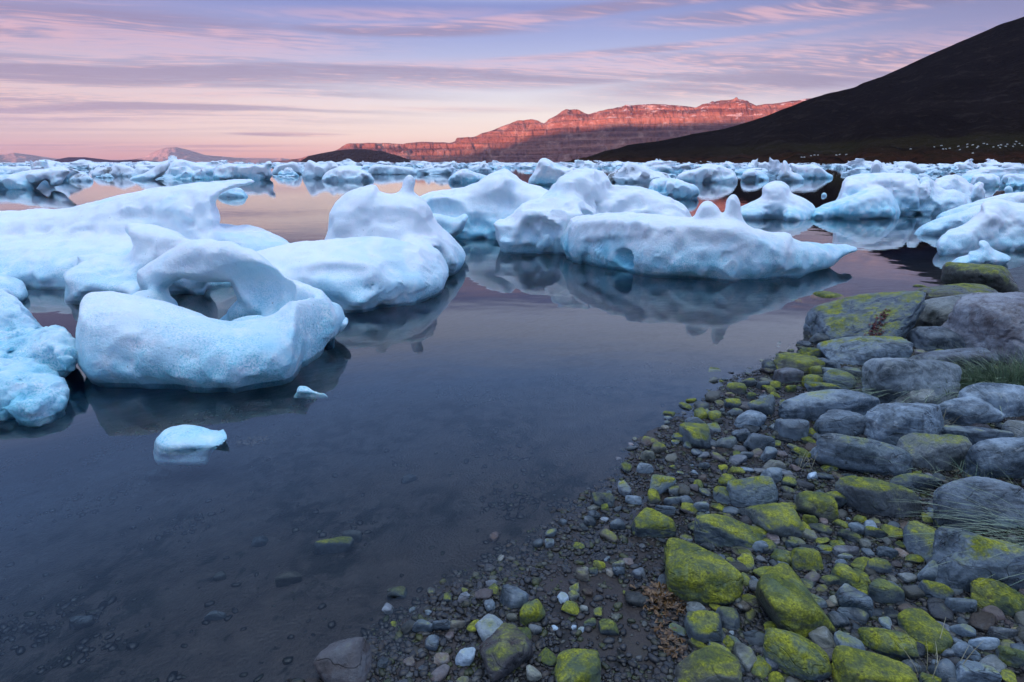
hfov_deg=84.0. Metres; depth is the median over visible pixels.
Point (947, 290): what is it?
shore stone
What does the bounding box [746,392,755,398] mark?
shore stone
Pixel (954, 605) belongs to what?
shore stone
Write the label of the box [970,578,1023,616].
shore stone
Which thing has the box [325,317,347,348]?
ice spur
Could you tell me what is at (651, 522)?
shore stone
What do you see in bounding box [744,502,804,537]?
shore stone
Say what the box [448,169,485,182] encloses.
blue footed iceberg
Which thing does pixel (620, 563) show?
shore stone
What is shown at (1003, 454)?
shore stone
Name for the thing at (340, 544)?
shore stone
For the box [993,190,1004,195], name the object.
brown rock
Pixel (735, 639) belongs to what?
cobble
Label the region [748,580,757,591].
cobble
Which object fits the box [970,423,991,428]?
cobble
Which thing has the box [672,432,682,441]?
cobble
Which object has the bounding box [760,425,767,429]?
pebble
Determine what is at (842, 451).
shore stone
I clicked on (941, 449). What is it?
shore stone
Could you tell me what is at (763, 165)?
candle iceberg
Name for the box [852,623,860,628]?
pebble
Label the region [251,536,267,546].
shore stone
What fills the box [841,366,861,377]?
shore stone
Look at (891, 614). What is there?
cobble
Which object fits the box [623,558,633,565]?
pebble
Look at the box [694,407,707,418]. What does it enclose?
shore stone
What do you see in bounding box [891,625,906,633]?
pebble
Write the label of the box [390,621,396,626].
pebble
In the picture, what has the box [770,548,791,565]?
shore stone
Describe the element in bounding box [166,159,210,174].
rugged iceberg
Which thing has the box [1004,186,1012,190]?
drift floe
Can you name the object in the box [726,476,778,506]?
shore stone
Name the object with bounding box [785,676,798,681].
cobble
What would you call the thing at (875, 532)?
shore stone
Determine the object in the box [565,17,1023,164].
hill
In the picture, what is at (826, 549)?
cobble
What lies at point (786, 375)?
shore stone
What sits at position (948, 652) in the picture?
shore stone
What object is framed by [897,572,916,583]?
cobble
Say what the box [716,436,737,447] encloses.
shore stone
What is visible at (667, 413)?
pebble
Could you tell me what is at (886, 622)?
shore stone
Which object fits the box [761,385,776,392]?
cobble
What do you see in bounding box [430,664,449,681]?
pebble
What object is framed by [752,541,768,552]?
shore stone
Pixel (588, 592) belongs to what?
pebble
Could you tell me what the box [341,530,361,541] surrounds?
shore stone
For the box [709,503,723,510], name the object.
cobble
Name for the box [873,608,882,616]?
cobble
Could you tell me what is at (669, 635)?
seaweed
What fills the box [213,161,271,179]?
cracked iceberg
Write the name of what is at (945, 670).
shore stone
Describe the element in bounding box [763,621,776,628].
cobble
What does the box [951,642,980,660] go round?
shore stone
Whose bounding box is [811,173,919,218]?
shelf iceberg
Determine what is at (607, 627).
shore stone
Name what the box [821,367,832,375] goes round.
shore stone
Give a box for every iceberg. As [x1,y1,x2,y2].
[0,166,30,173]
[0,166,69,188]
[0,179,288,304]
[0,288,76,426]
[68,174,92,180]
[75,239,344,392]
[91,164,134,175]
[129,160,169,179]
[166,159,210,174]
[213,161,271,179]
[256,175,465,312]
[272,162,301,173]
[302,160,338,178]
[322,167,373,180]
[368,164,416,173]
[419,168,547,239]
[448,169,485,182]
[493,168,691,254]
[528,158,571,184]
[560,194,856,282]
[608,162,670,182]
[648,178,699,198]
[676,164,737,182]
[741,169,768,180]
[741,181,815,219]
[758,162,767,169]
[779,160,803,181]
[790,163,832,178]
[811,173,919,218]
[870,160,928,173]
[906,174,984,214]
[915,192,1023,233]
[936,199,1023,255]
[971,173,999,186]
[1000,173,1023,187]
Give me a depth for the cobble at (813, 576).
2.09 m
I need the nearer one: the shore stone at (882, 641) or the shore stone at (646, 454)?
the shore stone at (882, 641)
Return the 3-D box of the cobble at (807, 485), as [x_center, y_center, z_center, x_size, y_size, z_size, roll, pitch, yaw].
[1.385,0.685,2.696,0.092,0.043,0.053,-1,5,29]
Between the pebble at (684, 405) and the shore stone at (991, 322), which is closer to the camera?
the pebble at (684, 405)
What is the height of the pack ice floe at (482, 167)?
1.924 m
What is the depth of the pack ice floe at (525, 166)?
143.87 m
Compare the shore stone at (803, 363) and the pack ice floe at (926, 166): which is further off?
the pack ice floe at (926, 166)
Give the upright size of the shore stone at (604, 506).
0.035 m
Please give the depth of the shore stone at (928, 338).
4.60 m
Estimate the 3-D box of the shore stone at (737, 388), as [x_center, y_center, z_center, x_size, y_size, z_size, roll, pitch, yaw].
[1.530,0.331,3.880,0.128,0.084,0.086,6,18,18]
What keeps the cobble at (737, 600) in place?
on the gravel at (661, 670)
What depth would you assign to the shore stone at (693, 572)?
1.99 m
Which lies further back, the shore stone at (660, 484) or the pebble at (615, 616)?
the shore stone at (660, 484)
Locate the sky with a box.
[0,0,1023,159]
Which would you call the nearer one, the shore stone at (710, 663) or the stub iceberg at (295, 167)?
the shore stone at (710, 663)
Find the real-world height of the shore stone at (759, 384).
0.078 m
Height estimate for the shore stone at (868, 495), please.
0.192 m
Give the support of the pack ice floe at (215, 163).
on the water
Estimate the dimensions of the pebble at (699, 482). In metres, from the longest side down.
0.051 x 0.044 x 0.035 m
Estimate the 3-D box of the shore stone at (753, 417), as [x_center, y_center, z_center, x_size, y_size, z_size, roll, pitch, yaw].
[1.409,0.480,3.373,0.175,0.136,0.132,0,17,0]
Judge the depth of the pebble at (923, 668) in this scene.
1.70 m
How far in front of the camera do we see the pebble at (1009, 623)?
1.81 m
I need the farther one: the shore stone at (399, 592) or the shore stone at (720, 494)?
the shore stone at (720, 494)
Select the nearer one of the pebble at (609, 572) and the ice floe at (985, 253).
the pebble at (609, 572)
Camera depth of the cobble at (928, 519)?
2.42 m
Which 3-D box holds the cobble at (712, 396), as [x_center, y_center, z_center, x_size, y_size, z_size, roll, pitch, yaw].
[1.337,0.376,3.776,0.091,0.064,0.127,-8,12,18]
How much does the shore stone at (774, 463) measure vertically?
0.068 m
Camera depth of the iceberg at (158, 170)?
50.36 m
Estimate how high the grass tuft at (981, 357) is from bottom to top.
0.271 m
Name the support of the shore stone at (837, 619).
on the gravel at (661, 670)
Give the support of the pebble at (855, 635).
on the gravel at (661, 670)
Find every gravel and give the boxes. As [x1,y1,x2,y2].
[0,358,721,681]
[360,334,1023,681]
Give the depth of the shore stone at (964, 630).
1.79 m
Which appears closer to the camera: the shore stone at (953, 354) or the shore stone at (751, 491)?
the shore stone at (751, 491)
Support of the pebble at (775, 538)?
on the gravel at (661, 670)
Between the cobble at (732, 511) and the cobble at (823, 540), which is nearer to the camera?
the cobble at (823, 540)
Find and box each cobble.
[400,620,414,633]
[434,652,449,664]
[487,583,498,595]
[518,627,531,639]
[538,647,556,665]
[625,591,649,606]
[641,436,657,446]
[657,574,665,584]
[665,453,677,462]
[668,622,685,635]
[671,440,679,443]
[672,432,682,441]
[678,483,689,495]
[680,502,697,514]
[680,535,692,541]
[683,441,691,448]
[686,601,705,611]
[687,521,694,532]
[687,638,706,649]
[689,484,698,491]
[693,401,708,408]
[698,451,708,457]
[699,487,710,496]
[700,542,714,550]
[706,391,719,401]
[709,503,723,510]
[709,603,719,611]
[710,439,717,446]
[710,466,717,472]
[711,452,725,461]
[714,399,723,405]
[718,464,727,470]
[721,412,730,416]
[721,473,735,479]
[722,506,737,515]
[726,557,735,561]
[727,408,742,416]
[728,467,745,474]
[729,454,746,465]
[729,562,748,572]
[729,635,739,641]
[731,546,752,557]
[732,445,747,451]
[732,597,741,604]
[738,401,749,410]
[738,507,745,515]
[739,515,752,525]
[741,467,754,472]
[741,593,759,607]
[742,424,759,432]
[743,630,764,645]
[745,608,755,620]
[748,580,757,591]
[751,655,771,678]
[753,468,764,473]
[753,526,766,537]
[753,566,772,577]
[760,368,773,373]
[760,378,772,381]
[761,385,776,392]
[761,538,777,553]
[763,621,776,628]
[770,392,779,397]
[775,435,792,443]
[777,450,786,456]
[777,467,792,474]
[782,492,792,499]
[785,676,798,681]
[786,502,796,510]
[787,443,797,448]
[787,536,805,545]
[791,446,810,457]
[794,458,805,467]
[796,480,814,490]
[797,341,810,346]
[798,544,819,551]
[801,436,815,443]
[801,578,813,588]
[802,442,816,451]
[802,528,817,539]
[804,571,819,581]
[808,428,816,435]
[808,523,831,534]
[811,593,827,607]
[812,433,820,439]
[814,537,829,543]
[815,584,827,591]
[816,545,832,553]
[821,464,838,470]
[821,575,839,584]
[821,647,833,663]
[829,540,844,546]
[831,473,844,478]
[833,519,847,528]
[837,529,860,543]
[837,607,868,624]
[838,509,847,517]
[850,556,869,570]
[851,576,868,591]
[852,515,866,522]
[853,568,870,584]
[861,548,874,556]
[864,565,875,575]
[869,517,880,525]
[869,574,880,581]
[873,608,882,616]
[880,524,902,539]
[884,607,897,619]
[888,521,899,527]
[895,541,905,549]
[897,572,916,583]
[898,603,915,611]
[900,521,907,529]
[901,585,924,599]
[914,349,924,354]
[918,672,941,681]
[920,512,932,523]
[927,597,953,621]
[932,473,945,479]
[937,621,949,630]
[952,636,972,647]
[968,611,995,633]
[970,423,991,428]
[979,654,1006,672]
[994,422,1003,429]
[1000,639,1013,646]
[1000,669,1016,681]
[1006,533,1017,543]
[1010,643,1023,650]
[1014,610,1023,624]
[1016,626,1023,640]
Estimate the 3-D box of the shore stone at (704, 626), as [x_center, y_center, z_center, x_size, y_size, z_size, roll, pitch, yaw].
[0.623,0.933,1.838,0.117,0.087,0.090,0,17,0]
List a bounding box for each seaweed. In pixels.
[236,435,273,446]
[630,576,688,618]
[651,609,687,658]
[864,309,889,335]
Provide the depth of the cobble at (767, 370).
4.21 m
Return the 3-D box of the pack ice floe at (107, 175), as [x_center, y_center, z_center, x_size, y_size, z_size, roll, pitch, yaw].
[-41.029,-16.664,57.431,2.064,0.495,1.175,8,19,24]
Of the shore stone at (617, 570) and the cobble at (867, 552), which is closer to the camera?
the shore stone at (617, 570)
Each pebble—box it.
[377,657,388,668]
[382,603,393,614]
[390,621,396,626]
[403,656,414,665]
[424,610,431,615]
[427,587,434,593]
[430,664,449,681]
[445,631,453,637]
[456,676,468,681]
[458,592,469,602]
[466,619,478,632]
[475,588,492,598]
[484,564,495,571]
[486,579,496,585]
[488,531,500,542]
[497,554,503,560]
[558,518,566,525]
[561,601,579,615]
[573,542,584,549]
[579,523,588,530]
[582,588,592,596]
[587,504,599,509]
[600,529,617,542]
[605,568,613,576]
[611,613,619,621]
[614,506,620,511]
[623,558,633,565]
[626,446,636,450]
[661,411,675,415]
[661,425,668,429]
[664,416,671,419]
[678,402,691,409]
[691,449,701,455]
[693,479,702,487]
[699,474,706,481]
[706,377,718,383]
[714,418,722,423]
[725,392,734,396]
[734,600,750,611]
[751,448,762,456]
[754,645,763,653]
[755,555,765,561]
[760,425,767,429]
[766,532,779,543]
[768,671,783,681]
[769,559,777,565]
[772,430,778,435]
[775,440,780,446]
[780,486,794,493]
[789,464,800,471]
[817,473,833,479]
[819,517,827,524]
[826,599,835,607]
[835,559,847,563]
[850,632,859,639]
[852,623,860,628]
[863,520,877,527]
[882,537,891,545]
[889,575,896,582]
[891,560,902,566]
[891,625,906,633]
[894,548,908,557]
[904,554,923,562]
[916,641,925,657]
[920,665,927,672]
[942,583,963,594]
[946,677,957,681]
[947,657,960,662]
[956,617,967,623]
[981,605,1005,620]
[1004,619,1013,626]
[1014,636,1023,643]
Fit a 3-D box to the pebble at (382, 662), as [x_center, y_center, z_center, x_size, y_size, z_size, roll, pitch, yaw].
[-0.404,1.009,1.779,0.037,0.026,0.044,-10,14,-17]
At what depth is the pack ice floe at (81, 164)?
139.83 m
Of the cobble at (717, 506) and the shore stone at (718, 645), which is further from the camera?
the cobble at (717, 506)
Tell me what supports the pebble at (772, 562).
on the gravel at (661, 670)
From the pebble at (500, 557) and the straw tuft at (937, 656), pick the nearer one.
the straw tuft at (937, 656)
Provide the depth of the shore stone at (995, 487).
2.32 m
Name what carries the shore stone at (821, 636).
on the gravel at (661, 670)
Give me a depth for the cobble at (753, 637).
1.81 m
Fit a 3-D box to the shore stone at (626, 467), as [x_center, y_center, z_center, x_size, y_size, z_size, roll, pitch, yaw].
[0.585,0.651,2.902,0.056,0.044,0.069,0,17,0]
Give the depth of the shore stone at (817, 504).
2.44 m
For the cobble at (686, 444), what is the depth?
3.11 m
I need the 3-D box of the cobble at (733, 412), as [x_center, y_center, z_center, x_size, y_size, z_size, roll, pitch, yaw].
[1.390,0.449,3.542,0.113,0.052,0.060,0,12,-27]
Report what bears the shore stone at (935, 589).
on the gravel at (661, 670)
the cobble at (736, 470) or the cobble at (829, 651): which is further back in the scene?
the cobble at (736, 470)
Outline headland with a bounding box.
[300,149,411,162]
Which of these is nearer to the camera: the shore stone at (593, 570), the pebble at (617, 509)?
the shore stone at (593, 570)
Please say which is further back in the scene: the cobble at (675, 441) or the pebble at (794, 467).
the cobble at (675, 441)
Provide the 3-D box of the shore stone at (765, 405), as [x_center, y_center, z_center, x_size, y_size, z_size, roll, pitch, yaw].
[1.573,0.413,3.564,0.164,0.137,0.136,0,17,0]
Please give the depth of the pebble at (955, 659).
1.70 m
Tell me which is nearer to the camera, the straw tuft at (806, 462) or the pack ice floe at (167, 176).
the straw tuft at (806, 462)
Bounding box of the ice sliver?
[294,386,327,398]
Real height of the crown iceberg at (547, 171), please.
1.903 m
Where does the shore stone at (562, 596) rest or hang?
on the gravel at (661, 670)
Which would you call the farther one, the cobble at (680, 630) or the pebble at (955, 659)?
the cobble at (680, 630)
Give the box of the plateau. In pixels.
[54,157,157,161]
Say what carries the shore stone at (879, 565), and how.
on the gravel at (661, 670)
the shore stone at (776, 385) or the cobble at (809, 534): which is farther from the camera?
the shore stone at (776, 385)
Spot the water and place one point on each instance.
(294, 206)
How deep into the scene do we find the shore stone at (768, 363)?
4.30 m
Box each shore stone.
[68,615,94,629]
[204,610,226,620]
[213,571,226,580]
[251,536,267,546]
[275,571,302,586]
[314,536,353,554]
[314,637,371,681]
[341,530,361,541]
[387,586,407,599]
[401,474,417,483]
[412,619,432,632]
[425,634,438,650]
[432,619,450,630]
[443,593,451,601]
[450,620,465,627]
[455,647,475,665]
[475,614,502,640]
[479,622,533,681]
[484,599,494,611]
[499,584,528,608]
[506,613,517,621]
[519,599,545,625]
[526,665,541,681]
[529,624,541,634]
[533,538,542,546]
[545,529,555,536]
[545,538,553,547]
[554,648,600,681]
[557,592,568,603]
[568,590,579,600]
[569,583,578,591]
[575,566,588,580]
[580,605,587,611]
[583,515,595,525]
[584,618,595,626]
[588,510,599,518]
[588,567,597,574]
[591,492,614,507]
[593,560,605,569]
[593,607,601,616]
[598,618,618,635]
[601,503,608,509]
[610,518,625,529]
[612,560,624,567]
[612,567,624,575]
[618,480,630,496]
[621,462,631,472]
[625,495,641,504]
[631,507,676,537]
[632,567,645,578]
[636,462,653,473]
[640,450,654,459]
[647,488,660,502]
[649,474,675,493]
[651,442,665,452]
[655,505,675,514]
[663,496,680,504]
[664,538,743,604]
[668,486,679,495]
[675,645,741,681]
[679,422,710,448]
[680,495,693,503]
[684,610,723,643]
[685,398,696,402]
[685,417,705,423]
[693,502,708,511]
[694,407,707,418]
[694,514,763,547]
[698,462,709,468]
[707,423,720,432]
[708,367,720,371]
[708,410,720,419]
[708,641,730,652]
[713,486,730,503]
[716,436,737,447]
[716,606,739,629]
[718,477,730,485]
[723,635,734,651]
[724,398,741,407]
[726,382,746,394]
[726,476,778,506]
[732,428,749,441]
[733,641,756,671]
[734,410,766,427]
[736,553,753,569]
[740,378,757,386]
[740,451,753,458]
[741,572,749,586]
[743,433,774,450]
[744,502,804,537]
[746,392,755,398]
[747,394,774,415]
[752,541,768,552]
[756,381,769,388]
[756,562,835,636]
[760,446,777,461]
[760,467,781,482]
[762,358,776,369]
[763,459,785,469]
[763,627,831,680]
[765,658,778,670]
[770,381,781,389]
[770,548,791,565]
[773,354,825,374]
[773,367,803,383]
[774,418,808,440]
[776,353,800,355]
[778,389,879,420]
[781,476,796,486]
[785,385,796,391]
[785,539,798,547]
[790,547,823,570]
[791,299,802,303]
[795,490,838,521]
[797,347,822,356]
[801,374,821,386]
[802,514,817,523]
[802,521,810,529]
[803,290,925,339]
[804,381,841,391]
[807,472,818,479]
[808,365,821,376]
[808,626,835,647]
[809,333,829,343]
[810,291,843,300]
[811,433,912,475]
[813,409,865,436]
[817,336,913,365]
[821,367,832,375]
[822,360,840,369]
[823,369,856,389]
[825,491,846,507]
[827,611,849,627]
[829,595,838,605]
[830,563,860,585]
[831,645,918,681]
[832,545,859,556]
[834,583,873,616]
[834,630,865,650]
[835,475,922,517]
[837,553,852,559]
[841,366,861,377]
[848,522,864,534]
[857,627,918,660]
[859,538,871,548]
[861,358,961,404]
[863,402,943,445]
[864,526,887,537]
[867,557,891,572]
[868,578,904,603]
[876,546,897,558]
[879,616,891,629]
[889,389,934,403]
[890,473,941,489]
[896,432,971,470]
[897,608,952,654]
[901,658,921,672]
[903,520,934,561]
[907,326,965,351]
[908,347,998,375]
[912,284,926,288]
[914,294,967,326]
[915,283,997,299]
[917,560,937,580]
[918,580,954,599]
[928,658,955,681]
[930,526,1023,591]
[933,476,1023,530]
[938,396,1004,425]
[940,292,1023,363]
[940,648,954,656]
[941,262,1019,292]
[942,425,1013,443]
[945,597,976,612]
[949,624,975,636]
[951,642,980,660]
[955,659,1001,681]
[957,382,1023,416]
[962,437,1023,477]
[968,637,999,649]
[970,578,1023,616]
[987,626,1018,638]
[995,645,1023,667]
[1001,420,1023,436]
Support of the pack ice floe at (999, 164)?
on the water
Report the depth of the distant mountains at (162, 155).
9781.64 m
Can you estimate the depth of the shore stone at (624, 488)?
2.67 m
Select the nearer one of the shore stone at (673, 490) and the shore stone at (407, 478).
the shore stone at (673, 490)
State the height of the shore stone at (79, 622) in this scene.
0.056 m
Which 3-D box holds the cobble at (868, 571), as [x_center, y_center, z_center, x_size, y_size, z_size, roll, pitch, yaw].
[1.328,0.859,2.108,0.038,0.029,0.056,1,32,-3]
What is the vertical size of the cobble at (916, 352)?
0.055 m
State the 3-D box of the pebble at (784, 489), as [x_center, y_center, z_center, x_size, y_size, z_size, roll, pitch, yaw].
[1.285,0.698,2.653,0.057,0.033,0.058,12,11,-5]
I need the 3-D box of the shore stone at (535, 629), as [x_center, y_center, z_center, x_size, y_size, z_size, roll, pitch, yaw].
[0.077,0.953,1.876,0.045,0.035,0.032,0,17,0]
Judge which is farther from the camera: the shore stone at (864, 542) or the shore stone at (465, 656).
the shore stone at (864, 542)
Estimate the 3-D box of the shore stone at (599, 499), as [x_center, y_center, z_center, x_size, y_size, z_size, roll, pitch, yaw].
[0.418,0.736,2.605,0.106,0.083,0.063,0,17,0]
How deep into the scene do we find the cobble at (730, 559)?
2.20 m
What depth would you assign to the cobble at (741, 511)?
2.50 m
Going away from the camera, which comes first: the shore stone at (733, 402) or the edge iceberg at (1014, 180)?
the shore stone at (733, 402)
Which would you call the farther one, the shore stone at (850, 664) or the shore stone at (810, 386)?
the shore stone at (810, 386)
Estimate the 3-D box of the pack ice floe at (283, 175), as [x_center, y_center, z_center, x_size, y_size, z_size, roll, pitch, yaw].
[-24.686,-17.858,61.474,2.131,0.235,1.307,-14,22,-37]
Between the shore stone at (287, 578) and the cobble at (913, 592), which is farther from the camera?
the shore stone at (287, 578)
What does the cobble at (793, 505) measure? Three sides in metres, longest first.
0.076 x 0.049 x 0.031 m
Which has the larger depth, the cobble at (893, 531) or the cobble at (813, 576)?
the cobble at (893, 531)
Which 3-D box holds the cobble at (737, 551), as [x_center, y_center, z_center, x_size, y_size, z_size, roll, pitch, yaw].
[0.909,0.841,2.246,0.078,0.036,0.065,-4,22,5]
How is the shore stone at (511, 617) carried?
on the gravel at (661, 670)
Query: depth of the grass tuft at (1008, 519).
2.19 m
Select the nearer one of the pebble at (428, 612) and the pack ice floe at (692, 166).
the pebble at (428, 612)
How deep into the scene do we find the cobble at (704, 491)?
2.67 m
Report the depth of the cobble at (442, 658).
1.78 m
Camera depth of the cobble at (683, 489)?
2.65 m
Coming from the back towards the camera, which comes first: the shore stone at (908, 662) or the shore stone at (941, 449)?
the shore stone at (941, 449)
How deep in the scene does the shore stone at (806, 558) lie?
2.15 m
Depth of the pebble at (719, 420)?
3.41 m
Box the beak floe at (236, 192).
[218,187,247,196]
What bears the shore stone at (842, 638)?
on the gravel at (661, 670)
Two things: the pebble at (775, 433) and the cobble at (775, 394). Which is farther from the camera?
the cobble at (775, 394)
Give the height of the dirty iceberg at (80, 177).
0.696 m
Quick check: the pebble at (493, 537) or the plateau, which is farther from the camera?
the plateau
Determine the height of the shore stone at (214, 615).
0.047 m
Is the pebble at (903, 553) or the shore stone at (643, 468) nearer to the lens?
the pebble at (903, 553)
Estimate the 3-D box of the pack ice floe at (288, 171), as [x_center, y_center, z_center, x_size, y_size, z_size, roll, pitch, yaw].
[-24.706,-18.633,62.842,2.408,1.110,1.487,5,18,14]
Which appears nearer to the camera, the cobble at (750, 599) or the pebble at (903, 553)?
the cobble at (750, 599)
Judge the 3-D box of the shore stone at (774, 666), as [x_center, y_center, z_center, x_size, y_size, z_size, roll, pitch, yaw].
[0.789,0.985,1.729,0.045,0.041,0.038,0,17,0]
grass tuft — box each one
[788,343,1023,417]
[861,454,1023,585]
[906,340,1023,375]
[907,454,1021,481]
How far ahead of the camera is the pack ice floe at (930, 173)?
60.52 m
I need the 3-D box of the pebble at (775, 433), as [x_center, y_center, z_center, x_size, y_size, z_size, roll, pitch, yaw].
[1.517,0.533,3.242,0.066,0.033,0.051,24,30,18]
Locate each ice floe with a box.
[0,168,12,174]
[30,160,88,180]
[62,159,104,168]
[88,163,100,168]
[95,173,113,177]
[130,163,166,176]
[132,155,177,168]
[153,425,226,465]
[156,174,190,178]
[169,166,215,179]
[205,160,227,166]
[272,175,294,176]
[278,167,298,175]
[301,161,326,169]
[322,164,368,170]
[337,159,363,166]
[371,162,394,164]
[398,160,432,164]
[415,162,455,173]
[420,162,431,168]
[468,161,491,172]
[488,160,515,166]
[491,162,510,168]
[517,164,535,167]
[562,160,597,169]
[597,160,625,165]
[600,162,619,166]
[602,164,622,167]
[641,160,691,171]
[685,163,699,169]
[719,162,730,167]
[731,159,757,169]
[735,169,745,173]
[737,168,767,173]
[766,158,790,177]
[841,168,869,174]
[842,158,872,166]
[852,162,894,170]
[880,165,912,174]
[886,161,905,164]
[894,163,939,169]
[913,171,932,176]
[914,173,937,180]
[920,166,938,170]
[929,164,954,169]
[929,169,947,173]
[952,240,1010,265]
[953,159,999,170]
[958,159,981,170]
[960,167,1018,180]
[981,162,1023,173]
[989,163,1002,166]
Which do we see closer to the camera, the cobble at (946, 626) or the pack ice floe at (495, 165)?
the cobble at (946, 626)
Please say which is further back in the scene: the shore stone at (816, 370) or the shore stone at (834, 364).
the shore stone at (834, 364)
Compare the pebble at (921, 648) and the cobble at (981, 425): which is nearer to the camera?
the pebble at (921, 648)
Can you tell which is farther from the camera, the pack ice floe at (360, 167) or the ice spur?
the pack ice floe at (360, 167)
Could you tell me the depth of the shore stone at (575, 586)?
2.05 m
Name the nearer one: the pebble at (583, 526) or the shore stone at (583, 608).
the shore stone at (583, 608)
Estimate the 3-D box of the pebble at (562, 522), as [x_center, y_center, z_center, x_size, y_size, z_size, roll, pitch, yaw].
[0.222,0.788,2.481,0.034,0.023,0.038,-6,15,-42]
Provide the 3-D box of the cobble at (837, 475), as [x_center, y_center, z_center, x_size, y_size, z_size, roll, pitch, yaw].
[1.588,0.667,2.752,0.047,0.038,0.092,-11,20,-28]
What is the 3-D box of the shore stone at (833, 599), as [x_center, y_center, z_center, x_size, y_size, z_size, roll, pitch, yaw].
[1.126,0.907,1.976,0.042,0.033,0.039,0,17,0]
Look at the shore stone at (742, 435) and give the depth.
3.16 m
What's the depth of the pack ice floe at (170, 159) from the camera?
103.34 m
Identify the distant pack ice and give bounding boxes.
[1,162,1023,168]
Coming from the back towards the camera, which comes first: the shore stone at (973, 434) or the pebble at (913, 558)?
the shore stone at (973, 434)
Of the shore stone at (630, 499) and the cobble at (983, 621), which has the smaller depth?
the cobble at (983, 621)
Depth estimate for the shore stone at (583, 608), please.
1.96 m
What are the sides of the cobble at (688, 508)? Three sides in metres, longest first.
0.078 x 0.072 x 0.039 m
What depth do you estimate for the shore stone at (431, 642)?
1.82 m
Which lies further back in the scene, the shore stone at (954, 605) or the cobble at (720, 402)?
the cobble at (720, 402)
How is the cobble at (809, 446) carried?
on the gravel at (661, 670)
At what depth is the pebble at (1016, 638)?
1.75 m
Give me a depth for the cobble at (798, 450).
2.99 m
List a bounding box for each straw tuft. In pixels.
[781,454,821,471]
[896,618,983,678]
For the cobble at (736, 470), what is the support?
on the gravel at (661, 670)
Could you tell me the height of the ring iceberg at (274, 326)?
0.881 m
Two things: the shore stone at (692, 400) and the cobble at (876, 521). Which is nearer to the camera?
the cobble at (876, 521)
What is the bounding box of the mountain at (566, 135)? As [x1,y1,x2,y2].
[273,97,810,161]
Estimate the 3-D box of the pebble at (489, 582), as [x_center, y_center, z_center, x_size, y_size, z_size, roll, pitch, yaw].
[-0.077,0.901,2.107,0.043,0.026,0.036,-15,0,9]
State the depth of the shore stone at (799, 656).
1.70 m
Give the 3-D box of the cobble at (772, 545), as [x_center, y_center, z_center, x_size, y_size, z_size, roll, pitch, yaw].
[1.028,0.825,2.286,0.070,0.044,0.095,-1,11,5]
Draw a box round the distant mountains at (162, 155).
[0,147,290,161]
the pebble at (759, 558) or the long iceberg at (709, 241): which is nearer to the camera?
the pebble at (759, 558)
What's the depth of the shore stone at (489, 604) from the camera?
1.98 m
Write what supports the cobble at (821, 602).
on the gravel at (661, 670)
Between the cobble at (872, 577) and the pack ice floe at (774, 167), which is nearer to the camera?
the cobble at (872, 577)
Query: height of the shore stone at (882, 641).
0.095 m
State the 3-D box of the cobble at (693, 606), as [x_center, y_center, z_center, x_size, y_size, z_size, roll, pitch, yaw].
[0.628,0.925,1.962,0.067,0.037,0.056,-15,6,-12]
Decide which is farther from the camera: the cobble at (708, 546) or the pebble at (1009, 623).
the cobble at (708, 546)
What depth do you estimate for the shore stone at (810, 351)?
4.55 m

